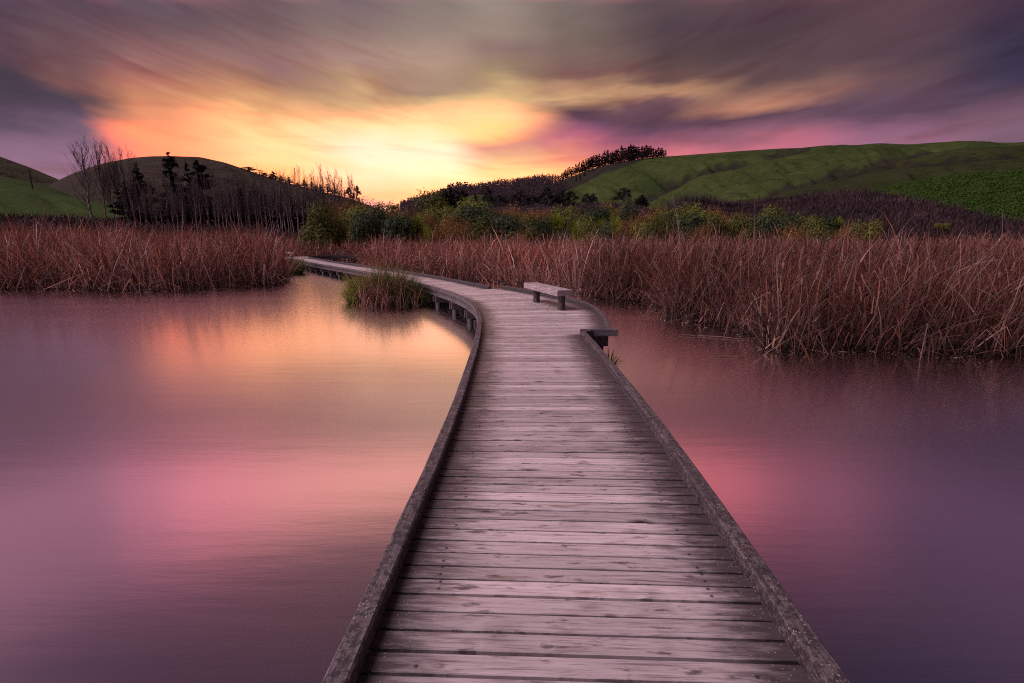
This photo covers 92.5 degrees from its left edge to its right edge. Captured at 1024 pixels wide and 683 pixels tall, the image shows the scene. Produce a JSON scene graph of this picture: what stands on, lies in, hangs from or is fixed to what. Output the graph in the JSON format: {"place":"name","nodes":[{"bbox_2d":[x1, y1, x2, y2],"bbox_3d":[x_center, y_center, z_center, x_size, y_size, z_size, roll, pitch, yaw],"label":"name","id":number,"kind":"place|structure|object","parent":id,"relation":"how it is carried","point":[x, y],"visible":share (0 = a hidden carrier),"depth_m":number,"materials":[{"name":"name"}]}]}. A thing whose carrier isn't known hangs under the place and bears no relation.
{"place":"outdoors","nodes":[
{"label":"outdoors","id":0,"kind":"place"},
{"bbox_2d":[0,157,58,185],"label":"hill","id":1,"kind":"structure","parent":0,"point":[11,169],"depth_m":319.57,"materials":[{"name":"green plant"}]},
{"bbox_2d":[0,176,73,196],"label":"hill","id":2,"kind":"structure","parent":0,"point":[18,182],"depth_m":180.04,"materials":[{"name":"green plant"}]},
{"bbox_2d":[0,182,233,222],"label":"hill","id":3,"kind":"structure","parent":0,"point":[24,199],"depth_m":88.84,"materials":[{"name":"green plant"}]},
{"bbox_2d":[0,212,315,245],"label":"dry grass","id":4,"kind":"structure","parent":0,"point":[131,224],"depth_m":73.10,"materials":[{"name":"brown plant"}]},
{"bbox_2d":[106,180,149,221],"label":"conifer tree","id":5,"kind":"object","parent":4,"relation":"on","point":[118,203],"visible":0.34,"depth_m":79.19,"materials":[{"name":"green plant"}]},
{"bbox_2d":[141,168,152,223],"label":"bare tree","id":6,"kind":"object","parent":4,"relation":"on","point":[147,195],"visible":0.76,"depth_m":79.61,"materials":[{"name":"grey plant"}]},
{"bbox_2d":[192,166,203,227],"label":"bare tree","id":7,"kind":"object","parent":4,"relation":"on","point":[199,201],"visible":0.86,"depth_m":78.53,"materials":[{"name":"grey plant"}]},
{"bbox_2d":[199,174,209,225],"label":"bare tree","id":8,"kind":"object","parent":4,"relation":"on","point":[207,210],"visible":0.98,"depth_m":81.77,"materials":[{"name":"grey plant"}]},
{"bbox_2d":[231,169,242,233],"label":"bare tree","id":9,"kind":"object","parent":4,"relation":"on","point":[237,211],"visible":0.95,"depth_m":75.85,"materials":[{"name":"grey plant"}]},
{"bbox_2d":[245,174,259,232],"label":"bare tree","id":10,"kind":"object","parent":4,"relation":"on","point":[255,207],"visible":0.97,"depth_m":79.54,"materials":[{"name":"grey plant"}]},
{"bbox_2d":[261,167,275,230],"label":"bare tree","id":11,"kind":"object","parent":4,"relation":"on","point":[269,196],"visible":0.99,"depth_m":81.68,"materials":[{"name":"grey plant"}]},
{"bbox_2d":[269,171,281,231],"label":"bare tree","id":12,"kind":"object","parent":4,"relation":"on","point":[276,205],"visible":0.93,"depth_m":82.93,"materials":[{"name":"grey plant"}]},
{"bbox_2d":[262,191,289,229],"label":"conifer tree","id":13,"kind":"object","parent":4,"relation":"on","point":[275,222],"visible":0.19,"depth_m":98.82,"materials":[{"name":"green plant"}]},
{"bbox_2d":[271,171,284,228],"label":"bare tree","id":14,"kind":"object","parent":4,"relation":"on","point":[281,210],"visible":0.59,"depth_m":90.40,"materials":[{"name":"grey plant"}]},
{"bbox_2d":[281,175,295,230],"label":"bare tree","id":15,"kind":"object","parent":4,"relation":"on","point":[288,197],"visible":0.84,"depth_m":85.48,"materials":[{"name":"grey plant"}]},
{"bbox_2d":[289,164,301,238],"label":"bare tree","id":16,"kind":"object","parent":4,"relation":"on","point":[296,190],"visible":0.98,"depth_m":79.04,"materials":[{"name":"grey plant"}]},
{"bbox_2d":[287,198,306,231],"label":"conifer tree","id":17,"kind":"object","parent":4,"relation":"on","point":[299,219],"visible":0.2,"depth_m":100.39,"materials":[{"name":"green plant"}]},
{"bbox_2d":[297,170,305,227],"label":"bare tree","id":18,"kind":"object","parent":4,"relation":"on","point":[302,205],"visible":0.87,"depth_m":83.30,"materials":[{"name":"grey plant"}]},
{"bbox_2d":[48,156,385,222],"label":"hill","id":19,"kind":"structure","parent":0,"point":[151,164],"depth_m":265.96,"materials":[{"name":"green plant"}]},
{"bbox_2d":[393,183,570,239],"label":"hill","id":20,"kind":"structure","parent":0,"point":[524,202],"depth_m":404.32,"materials":[{"name":"green plant"}]},
{"bbox_2d":[399,173,570,216],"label":"forest","id":21,"kind":"object","parent":20,"relation":"on","point":[528,186],"visible":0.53,"depth_m":441.16,"materials":[{"name":"green plant"}]},
{"bbox_2d":[0,259,1023,682],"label":"water","id":22,"kind":"structure","parent":0,"point":[206,485],"depth_m":4.38,"materials":[{"name":"liquid"}]},
{"bbox_2d":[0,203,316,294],"bbox_3d":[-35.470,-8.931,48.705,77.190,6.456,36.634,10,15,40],"label":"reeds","id":23,"kind":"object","parent":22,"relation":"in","point":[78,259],"visible":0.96,"depth_m":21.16,"materials":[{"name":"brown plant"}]},
{"bbox_2d":[276,254,311,274],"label":"sedge tuft","id":24,"kind":"object","parent":22,"relation":"in","point":[302,268],"visible":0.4,"depth_m":29.69,"materials":[{"name":"green plant"}]},
{"bbox_2d":[278,234,393,260],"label":"reeds","id":25,"kind":"object","parent":22,"relation":"in","point":[345,247],"visible":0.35,"depth_m":49.82,"materials":[{"name":"brown plant"}]},
{"bbox_2d":[347,221,1023,295],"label":"reeds","id":26,"kind":"object","parent":22,"relation":"in","point":[544,262],"visible":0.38,"depth_m":25.01,"materials":[{"name":"brown plant"}]},
{"bbox_2d":[560,188,1023,362],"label":"reeds","id":27,"kind":"object","parent":22,"relation":"in","point":[865,295],"visible":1,"depth_m":10.62,"materials":[{"name":"brown plant"}]},
{"bbox_2d":[0,0,1023,211],"label":"sky","id":28,"kind":"structure","parent":0,"point":[404,97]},
{"bbox_2d":[486,204,656,219],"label":"hill","id":29,"kind":"structure","parent":0,"point":[535,207],"depth_m":139.35,"materials":[{"name":"green plant"}]},
{"bbox_2d":[510,190,530,205],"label":"cypress tree","id":30,"kind":"object","parent":29,"relation":"on","point":[516,198],"visible":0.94,"depth_m":148.10,"materials":[{"name":"green plant"}]},
{"bbox_2d":[535,186,559,205],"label":"cypress tree","id":31,"kind":"object","parent":29,"relation":"on","point":[546,194],"visible":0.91,"depth_m":146.87,"materials":[{"name":"green plant"}]},
{"bbox_2d":[479,202,657,216],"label":"dry grass","id":32,"kind":"structure","parent":29,"relation":"on","point":[539,206],"depth_m":139.88,"materials":[{"name":"brown plant"}]},
{"bbox_2d":[558,190,579,205],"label":"cypress tree","id":33,"kind":"object","parent":29,"relation":"on","point":[570,193],"visible":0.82,"depth_m":146.62,"materials":[{"name":"green plant"}]},
{"bbox_2d":[610,187,637,203],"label":"cypress tree","id":34,"kind":"object","parent":29,"relation":"on","point":[622,196],"visible":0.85,"depth_m":144.52,"materials":[{"name":"green plant"}]},
{"bbox_2d":[648,144,932,211],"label":"hill","id":35,"kind":"structure","parent":0,"point":[770,178],"depth_m":323.76,"materials":[{"name":"green plant"}]},
{"bbox_2d":[559,141,1023,204],"bbox_3d":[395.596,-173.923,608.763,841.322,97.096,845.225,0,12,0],"label":"hill","id":36,"kind":"structure","parent":0,"point":[655,178],"depth_m":469.46,"materials":[{"name":"green plant"}]},
{"bbox_2d":[706,188,1023,247],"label":"hill","id":37,"kind":"structure","parent":0,"point":[835,213],"depth_m":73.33,"materials":[{"name":"plant"}]},
{"bbox_2d":[808,214,846,236],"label":"dark shrub","id":38,"kind":"object","parent":37,"relation":"on","point":[831,218],"visible":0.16,"depth_m":52.00,"materials":[{"name":"green plant"}]},
{"bbox_2d":[770,159,1023,198],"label":"hill","id":39,"kind":"structure","parent":0,"point":[876,179],"depth_m":186.82,"materials":[{"name":"green plant"}]},
{"bbox_2d":[849,146,1023,177],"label":"hill","id":40,"kind":"structure","parent":0,"point":[951,157],"depth_m":242.66,"materials":[{"name":"green plant"}]},
{"bbox_2d":[877,172,1023,218],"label":"hill","id":41,"kind":"structure","parent":0,"point":[1008,181],"depth_m":92.28,"materials":[{"name":"green plant"}]},
{"bbox_2d":[869,169,1023,221],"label":"crop plants","id":42,"kind":"object","parent":41,"relation":"on","point":[1006,204],"visible":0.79,"depth_m":94.68,"materials":[{"name":"green plant"}]},
{"bbox_3d":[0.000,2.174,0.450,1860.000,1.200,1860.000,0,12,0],"label":"ground","id":43,"kind":"structure","parent":0,"visible":0},
{"bbox_2d":[61,133,98,217],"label":"bare tree","id":44,"kind":"object","parent":43,"relation":"on","point":[85,181],"visible":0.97,"depth_m":79.17,"materials":[{"name":"grey plant"}]},
{"bbox_2d":[88,135,110,217],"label":"bare tree","id":45,"kind":"object","parent":43,"relation":"on","point":[98,170],"visible":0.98,"depth_m":80.13,"materials":[{"name":"grey plant"}]},
{"bbox_2d":[99,137,114,217],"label":"bare tree","id":46,"kind":"object","parent":43,"relation":"on","point":[106,171],"visible":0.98,"depth_m":80.68,"materials":[{"name":"grey plant"}]},
{"bbox_2d":[103,142,120,216],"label":"bare tree","id":47,"kind":"object","parent":43,"relation":"on","point":[116,182],"visible":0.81,"depth_m":81.09,"materials":[{"name":"grey plant"}]},
{"bbox_2d":[123,168,136,221],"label":"bare tree","id":48,"kind":"object","parent":43,"relation":"on","point":[130,200],"visible":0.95,"depth_m":72.34,"materials":[{"name":"grey plant"}]},
{"bbox_2d":[136,180,148,229],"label":"bare tree","id":49,"kind":"object","parent":43,"relation":"on","point":[143,207],"visible":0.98,"depth_m":69.98,"materials":[{"name":"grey plant"}]},
{"bbox_2d":[130,164,156,221],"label":"conifer tree","id":50,"kind":"object","parent":43,"relation":"on","point":[139,175],"visible":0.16,"depth_m":81.83,"materials":[{"name":"green plant"}]},
{"bbox_2d":[148,178,157,228],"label":"bare tree","id":51,"kind":"object","parent":43,"relation":"on","point":[152,203],"visible":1,"depth_m":72.50,"materials":[{"name":"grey plant"}]},
{"bbox_2d":[152,172,165,225],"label":"bare tree","id":52,"kind":"object","parent":43,"relation":"on","point":[158,199],"visible":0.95,"depth_m":73.88,"materials":[{"name":"grey plant"}]},
{"bbox_2d":[164,174,176,227],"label":"bare tree","id":53,"kind":"object","parent":43,"relation":"on","point":[169,197],"visible":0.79,"depth_m":78.13,"materials":[{"name":"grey plant"}]},
{"bbox_2d":[167,181,180,227],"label":"bare tree","id":54,"kind":"object","parent":43,"relation":"on","point":[174,204],"visible":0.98,"depth_m":70.81,"materials":[{"name":"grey plant"}]},
{"bbox_2d":[156,152,200,224],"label":"conifer tree","id":55,"kind":"object","parent":43,"relation":"on","point":[169,164],"visible":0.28,"depth_m":84.01,"materials":[{"name":"green plant"}]},
{"bbox_2d":[187,172,198,232],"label":"bare tree","id":56,"kind":"object","parent":43,"relation":"on","point":[193,196],"visible":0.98,"depth_m":74.03,"materials":[{"name":"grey plant"}]},
{"bbox_2d":[182,158,221,224],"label":"conifer tree","id":57,"kind":"object","parent":43,"relation":"on","point":[200,169],"visible":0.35,"depth_m":87.56,"materials":[{"name":"green plant"}]},
{"bbox_2d":[210,173,222,233],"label":"bare tree","id":58,"kind":"object","parent":43,"relation":"on","point":[218,203],"visible":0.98,"depth_m":73.32,"materials":[{"name":"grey plant"}]},
{"bbox_2d":[232,168,246,232],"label":"bare tree","id":59,"kind":"object","parent":43,"relation":"on","point":[238,200],"visible":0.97,"depth_m":75.84,"materials":[{"name":"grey plant"}]},
{"bbox_2d":[242,188,264,226],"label":"conifer tree","id":60,"kind":"object","parent":43,"relation":"on","point":[253,216],"visible":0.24,"depth_m":97.95,"materials":[{"name":"green plant"}]},
{"bbox_2d":[293,197,347,254],"bbox_3d":[-20.524,-11.780,52.938,5.605,7.399,4.780,1,12,7],"label":"olive shrub","id":61,"kind":"object","parent":43,"relation":"on","point":[323,230],"visible":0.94,"depth_m":52.06,"materials":[{"name":"green plant"}]},
{"bbox_2d":[323,195,366,243],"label":"manuka shrub","id":62,"kind":"object","parent":43,"relation":"on","point":[347,203],"visible":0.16,"depth_m":71.17,"materials":[{"name":"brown plant"}]},
{"bbox_2d":[339,203,375,246],"bbox_3d":[-18.137,-12.935,57.785,4.392,6.680,4.907,-3,12,-13],"label":"olive shrub","id":63,"kind":"object","parent":43,"relation":"on","point":[357,209],"visible":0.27,"depth_m":56.87,"materials":[{"name":"green plant"}]},
{"bbox_2d":[348,210,380,249],"bbox_3d":[-15.920,-11.220,53.479,3.784,6.193,4.364,-4,13,-20],"label":"dark shrub","id":64,"kind":"object","parent":43,"relation":"on","point":[362,227],"visible":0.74,"depth_m":52.40,"materials":[{"name":"green plant"}]},
{"bbox_2d":[364,205,389,243],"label":"dark shrub","id":65,"kind":"object","parent":43,"relation":"on","point":[379,215],"visible":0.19,"depth_m":59.52,"materials":[{"name":"green plant"}]},
{"bbox_2d":[330,253,432,308],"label":"sedge island","id":66,"kind":"structure","parent":43,"relation":"on","point":[384,289],"depth_m":15.46,"materials":[{"name":"green plant"}]},
{"bbox_2d":[378,212,419,246],"bbox_3d":[-12.297,-11.043,53.364,4.468,6.109,5.082,-6,13,-27],"label":"dark shrub","id":67,"kind":"object","parent":43,"relation":"on","point":[394,227],"visible":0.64,"depth_m":52.10,"materials":[{"name":"green plant"}]},
{"bbox_2d":[410,212,429,248],"bbox_3d":[-10.736,-11.743,55.796,3.325,6.092,3.580,10,16,41],"label":"cabbage tree","id":68,"kind":"object","parent":43,"relation":"on","point":[417,220],"visible":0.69,"depth_m":55.37,"materials":[{"name":"green plant"}]},
{"bbox_2d":[414,209,442,244],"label":"manuka shrub","id":69,"kind":"object","parent":43,"relation":"on","point":[431,223],"visible":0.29,"depth_m":62.50,"materials":[{"name":"green plant"}]},
{"bbox_2d":[412,187,451,233],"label":"olive shrub","id":70,"kind":"object","parent":43,"relation":"on","point":[433,202],"visible":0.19,"depth_m":80.98,"materials":[{"name":"green plant"}]},
{"bbox_2d":[423,204,457,234],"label":"olive shrub","id":71,"kind":"object","parent":43,"relation":"on","point":[434,212],"visible":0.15,"depth_m":68.53,"materials":[{"name":"green plant"}]},
{"bbox_2d":[430,215,460,246],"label":"manuka shrub","id":72,"kind":"object","parent":43,"relation":"on","point":[440,232],"visible":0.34,"depth_m":54.40,"materials":[{"name":"brown plant"}]},
{"bbox_2d":[443,219,475,245],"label":"manuka shrub","id":73,"kind":"object","parent":43,"relation":"on","point":[456,230],"visible":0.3,"depth_m":52.76,"materials":[{"name":"brown plant"}]},
{"bbox_2d":[450,196,494,216],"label":"olive shrub","id":74,"kind":"object","parent":43,"relation":"on","point":[472,202],"visible":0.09,"depth_m":79.14,"materials":[{"name":"green plant"}]},
{"bbox_2d":[451,204,500,239],"bbox_3d":[-4.399,-14.609,64.409,7.385,6.789,6.404,-5,13,-24],"label":"dark shrub","id":75,"kind":"object","parent":43,"relation":"on","point":[471,214],"visible":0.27,"depth_m":62.94,"materials":[{"name":"green plant"}]},
{"bbox_2d":[465,214,502,247],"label":"olive shrub","id":76,"kind":"object","parent":43,"relation":"on","point":[481,230],"visible":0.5,"depth_m":52.83,"materials":[{"name":"green plant"}]},
{"bbox_2d":[485,212,527,244],"bbox_3d":[-0.053,-11.450,54.886,5.382,6.256,5.186,9,15,39],"label":"grey green shrub","id":77,"kind":"object","parent":43,"relation":"on","point":[509,227],"visible":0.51,"depth_m":53.35,"materials":[{"name":"green plant"}]},
{"bbox_2d":[522,226,539,246],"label":"olive shrub","id":78,"kind":"object","parent":43,"relation":"on","point":[531,229],"visible":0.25,"depth_m":51.80,"materials":[{"name":"green plant"}]},
{"bbox_2d":[525,216,554,242],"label":"dark shrub","id":79,"kind":"object","parent":43,"relation":"on","point":[541,230],"visible":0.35,"depth_m":55.87,"materials":[{"name":"green plant"}]},
{"bbox_2d":[548,212,564,242],"bbox_3d":[5.185,-12.499,58.467,3.091,5.956,3.018,5,13,23],"label":"cabbage tree","id":80,"kind":"object","parent":43,"relation":"on","point":[556,221],"visible":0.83,"depth_m":57.83,"materials":[{"name":"green plant"}]},
{"bbox_2d":[550,203,578,236],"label":"olive shrub","id":81,"kind":"object","parent":43,"relation":"on","point":[566,211],"visible":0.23,"depth_m":76.50,"materials":[{"name":"green plant"}]},
{"bbox_2d":[285,255,850,682],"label":"boardwalk","id":82,"kind":"structure","parent":43,"relation":"on","point":[566,517],"depth_m":2.41,"materials":[{"name":"grey wood"}]},
{"bbox_2d":[524,282,572,309],"bbox_3d":[0.800,-1.075,11.470,0.360,0.450,2.050,-4,12,-19],"label":"bench","id":83,"kind":"object","parent":82,"relation":"on","point":[537,288],"visible":1,"depth_m":10.97,"materials":[{"name":"grey wood"}]},
{"bbox_2d":[559,216,580,243],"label":"olive shrub","id":84,"kind":"object","parent":43,"relation":"on","point":[564,223],"visible":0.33,"depth_m":58.97,"materials":[{"name":"green plant"}]},
{"bbox_2d":[567,217,586,243],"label":"tussock bush","id":85,"kind":"object","parent":43,"relation":"on","point":[575,230],"visible":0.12,"depth_m":52.82,"materials":[{"name":"green plant"}]},
{"bbox_2d":[572,205,596,230],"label":"dark shrub","id":86,"kind":"object","parent":43,"relation":"on","point":[590,213],"visible":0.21,"depth_m":62.99,"materials":[{"name":"green plant"}]},
{"bbox_2d":[575,214,602,247],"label":"olive shrub","id":87,"kind":"object","parent":43,"relation":"on","point":[588,229],"visible":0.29,"depth_m":50.45,"materials":[{"name":"green plant"}]},
{"bbox_2d":[588,205,610,228],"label":"dark shrub","id":88,"kind":"object","parent":43,"relation":"on","point":[600,214],"visible":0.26,"depth_m":64.24,"materials":[{"name":"green plant"}]},
{"bbox_2d":[592,219,618,244],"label":"grey green shrub","id":89,"kind":"object","parent":43,"relation":"on","point":[605,231],"visible":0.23,"depth_m":49.40,"materials":[{"name":"green plant"}]},
{"bbox_2d":[618,194,640,225],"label":"grey green shrub","id":90,"kind":"object","parent":43,"relation":"on","point":[626,210],"visible":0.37,"depth_m":61.81,"materials":[{"name":"green plant"}]},
{"bbox_2d":[617,215,641,239],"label":"manuka shrub","id":91,"kind":"object","parent":43,"relation":"on","point":[628,228],"visible":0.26,"depth_m":56.45,"materials":[{"name":"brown plant"}]},
{"bbox_2d":[635,210,674,247],"bbox_3d":[14.471,-10.235,49.964,4.390,6.328,3.744,-11,16,-43],"label":"olive shrub","id":92,"kind":"object","parent":43,"relation":"on","point":[649,227],"visible":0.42,"depth_m":49.25,"materials":[{"name":"green plant"}]},
{"bbox_2d":[656,211,688,236],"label":"dark shrub","id":93,"kind":"object","parent":43,"relation":"on","point":[672,217],"visible":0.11,"depth_m":54.93,"materials":[{"name":"green plant"}]},
{"bbox_2d":[671,211,718,244],"bbox_3d":[19.687,-10.943,52.603,5.513,5.976,6.269,-2,12,-9],"label":"dark shrub","id":94,"kind":"object","parent":43,"relation":"on","point":[696,222],"visible":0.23,"depth_m":51.32,"materials":[{"name":"green plant"}]},
{"bbox_2d":[685,221,718,244],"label":"manuka shrub","id":95,"kind":"object","parent":43,"relation":"on","point":[704,233],"visible":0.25,"depth_m":47.92,"materials":[{"name":"brown plant"}]},
{"bbox_2d":[703,213,741,242],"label":"olive shrub","id":96,"kind":"object","parent":43,"relation":"on","point":[721,224],"visible":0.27,"depth_m":50.37,"materials":[{"name":"green plant"}]},
{"bbox_2d":[726,210,760,243],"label":"olive shrub","id":97,"kind":"object","parent":43,"relation":"on","point":[736,216],"visible":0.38,"depth_m":50.65,"materials":[{"name":"green plant"}]},
{"bbox_2d":[743,213,781,245],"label":"dark shrub","id":98,"kind":"object","parent":43,"relation":"on","point":[765,223],"visible":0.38,"depth_m":51.16,"materials":[{"name":"green plant"}]},
{"bbox_2d":[757,203,786,224],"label":"olive shrub","id":99,"kind":"object","parent":43,"relation":"on","point":[776,211],"visible":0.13,"depth_m":62.69,"materials":[{"name":"green plant"}]},
{"bbox_2d":[763,215,798,241],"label":"dark shrub","id":100,"kind":"object","parent":43,"relation":"on","point":[783,222],"visible":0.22,"depth_m":50.82,"materials":[{"name":"green plant"}]},
{"bbox_2d":[771,220,808,244],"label":"manuka shrub","id":101,"kind":"object","parent":43,"relation":"on","point":[792,233],"visible":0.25,"depth_m":48.40,"materials":[{"name":"brown plant"}]},
{"bbox_2d":[778,211,807,231],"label":"dark shrub","id":102,"kind":"object","parent":43,"relation":"on","point":[794,219],"visible":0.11,"depth_m":53.80,"materials":[{"name":"green plant"}]},
{"bbox_2d":[796,214,835,243],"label":"olive shrub","id":103,"kind":"object","parent":43,"relation":"on","point":[816,226],"visible":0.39,"depth_m":49.53,"materials":[{"name":"green plant"}]},
{"bbox_2d":[832,224,858,246],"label":"manuka shrub","id":104,"kind":"object","parent":43,"relation":"on","point":[843,232],"visible":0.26,"depth_m":48.38,"materials":[{"name":"brown plant"}]},
{"bbox_2d":[847,218,884,243],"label":"olive shrub","id":105,"kind":"object","parent":43,"relation":"on","point":[872,229],"visible":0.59,"depth_m":48.92,"materials":[{"name":"green plant"}]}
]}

